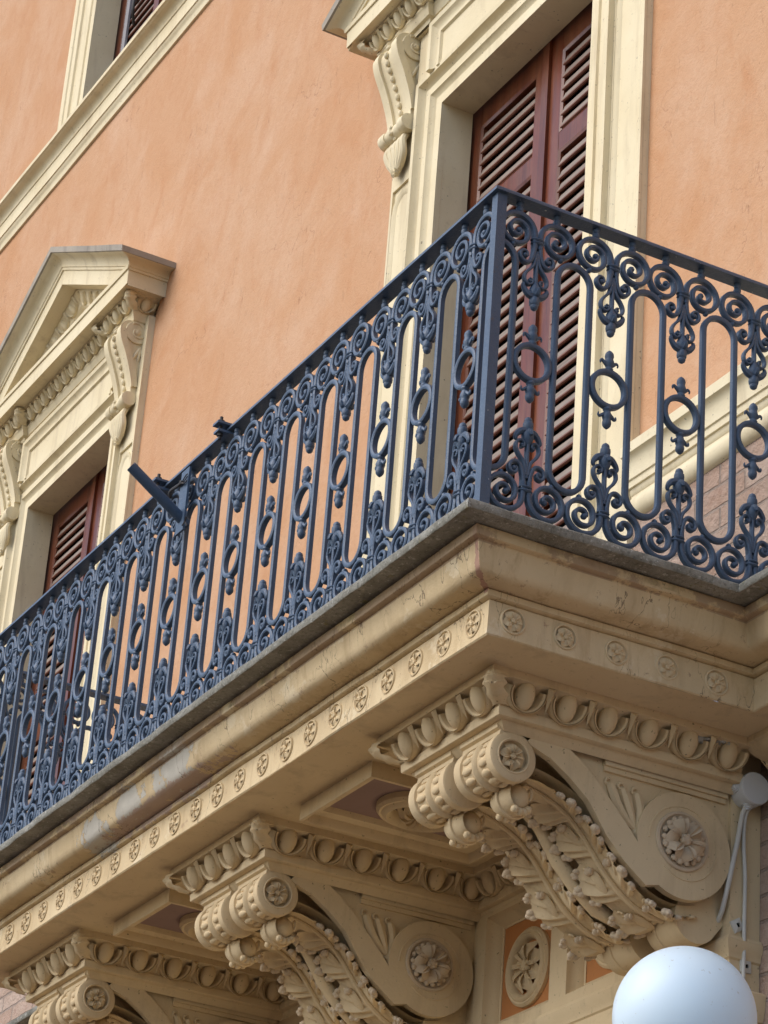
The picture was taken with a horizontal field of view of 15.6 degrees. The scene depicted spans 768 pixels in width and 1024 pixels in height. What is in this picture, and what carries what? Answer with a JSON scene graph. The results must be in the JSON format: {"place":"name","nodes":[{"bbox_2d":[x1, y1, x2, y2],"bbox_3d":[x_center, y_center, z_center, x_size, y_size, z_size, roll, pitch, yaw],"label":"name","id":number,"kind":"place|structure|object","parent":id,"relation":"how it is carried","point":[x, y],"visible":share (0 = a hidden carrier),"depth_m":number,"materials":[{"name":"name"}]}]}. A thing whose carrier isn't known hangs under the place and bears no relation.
{"place":"outdoors","nodes":[
{"label":"outdoors","id":0,"kind":"place"},
{"label":"ground","id":1,"kind":"structure","parent":0,"visible":0},
{"bbox_2d":[0,0,767,1023],"bbox_3d":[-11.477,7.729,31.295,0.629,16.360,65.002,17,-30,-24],"label":"palazzo","id":2,"kind":"structure","parent":1,"relation":"on","point":[226,156],"depth_m":12.72,"materials":[{"name":"orange paint"}]},
{"bbox_2d":[0,244,175,823],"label":"pediment window","id":3,"kind":"structure","parent":2,"relation":"attached to","point":[75,349],"depth_m":14.84,"materials":[{"name":"paint"}]},
{"bbox_2d":[57,0,161,129],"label":"window","id":4,"kind":"structure","parent":2,"relation":"attached to","point":[103,33],"depth_m":16.73,"materials":[{"name":"paint"}]},
{"bbox_2d":[2,928,284,1023],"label":"balcony bracket","id":5,"kind":"object","parent":2,"relation":"attached to","point":[81,976],"visible":0.98,"depth_m":10.14,"materials":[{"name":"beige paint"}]},
{"bbox_2d":[163,813,483,1023],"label":"balcony bracket","id":6,"kind":"object","parent":2,"relation":"attached to","point":[336,928],"visible":1,"depth_m":9.01,"materials":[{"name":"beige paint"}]},
{"bbox_2d":[0,497,767,1023],"bbox_3d":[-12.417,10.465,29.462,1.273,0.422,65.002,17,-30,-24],"label":"balcony","id":7,"kind":"structure","parent":2,"relation":"attached to","point":[296,721],"depth_m":8.16,"materials":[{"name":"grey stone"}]},
{"bbox_2d":[0,185,767,844],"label":"iron railing","id":8,"kind":"object","parent":7,"relation":"on","point":[58,603],"visible":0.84,"depth_m":8.30,"materials":[{"name":"metal"}]},
{"bbox_2d":[127,463,191,535],"bbox_3d":[-0.725,-0.025,9.541,0.201,0.252,0.358,-6,-29,20],"label":"flagpole holder","id":9,"kind":"object","parent":8,"relation":"attached to","point":[158,495],"visible":1,"depth_m":9.47,"materials":[{"name":"blue metal"}]},
{"bbox_2d":[152,474,178,497],"bbox_3d":[-0.758,-0.084,9.765,0.108,0.085,0.044,17,-30,-24],"label":"rail clamp","id":10,"kind":"object","parent":8,"relation":"attached to","point":[159,481],"visible":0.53,"depth_m":9.75,"materials":[{"name":"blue metal"}]},
{"bbox_2d":[213,416,244,442],"bbox_3d":[-0.516,-0.271,9.363,0.108,0.085,0.044,17,-30,-24],"label":"rail clamp","id":11,"kind":"object","parent":8,"relation":"attached to","point":[221,425],"visible":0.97,"depth_m":9.34,"materials":[{"name":"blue metal"}]},
{"bbox_2d":[322,0,652,567],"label":"balcony door","id":12,"kind":"structure","parent":2,"relation":"attached to","point":[550,104],"depth_m":11.00,"materials":[{"name":"paint"}]},
{"bbox_2d":[368,664,749,975],"bbox_3d":[0.490,0.919,7.967,0.892,0.596,0.717,17,-30,-24],"label":"balcony bracket","id":13,"kind":"object","parent":2,"relation":"attached to","point":[601,821],"visible":0.99,"depth_m":7.87,"materials":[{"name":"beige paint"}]},
{"bbox_2d":[698,736,729,745],"bbox_3d":[0.938,0.654,7.987,0.144,0.051,0.072,17,-30,-24],"label":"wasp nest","id":14,"kind":"object","parent":13,"relation":"in","point":[701,739],"visible":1,"depth_m":7.95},
{"bbox_2d":[612,946,756,1023],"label":"globe lamp","id":15,"kind":"object","parent":2,"relation":"attached to","point":[683,985],"visible":1,"depth_m":7.08,"materials":[{"name":"white glass"}]},
{"bbox_2d":[729,918,741,932],"bbox_3d":[0.994,1.163,7.869,0.036,0.036,0.012,-17,-12,-35],"label":"cable clip","id":16,"kind":"object","parent":2,"relation":"attached to","point":[736,925],"visible":1,"depth_m":7.86,"materials":[{"name":"white plastic"}]},
{"bbox_2d":[739,959,750,973],"bbox_3d":[1.013,1.272,7.829,0.036,0.036,0.012,16,-29,-24],"label":"cable clip","id":17,"kind":"object","parent":2,"relation":"attached to","point":[748,967],"visible":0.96,"depth_m":7.83,"materials":[{"name":"white plastic"}]},
{"bbox_2d":[731,772,767,810],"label":"junction box","id":18,"kind":"object","parent":2,"relation":"attached to","point":[750,791],"visible":1,"depth_m":8.01,"materials":[{"name":"grey plastic"}]},
{"bbox_2d":[716,806,745,922],"bbox_3d":[0.910,1.088,8.018,0.056,0.460,0.334,22,-32,-30],"label":"power cable","id":19,"kind":"object","parent":18,"relation":"attached to","point":[732,865],"visible":0.72,"depth_m":7.92,"materials":[{"name":"grey plastic"}]},
{"bbox_2d":[741,810,749,978],"bbox_3d":[0.991,1.490,7.697,0.018,1.453,0.034,17,-30,-24],"label":"power cable","id":20,"kind":"object","parent":18,"relation":"hanging from","point":[744,912],"visible":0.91,"depth_m":7.92,"materials":[{"name":"grey plastic"}]}
]}

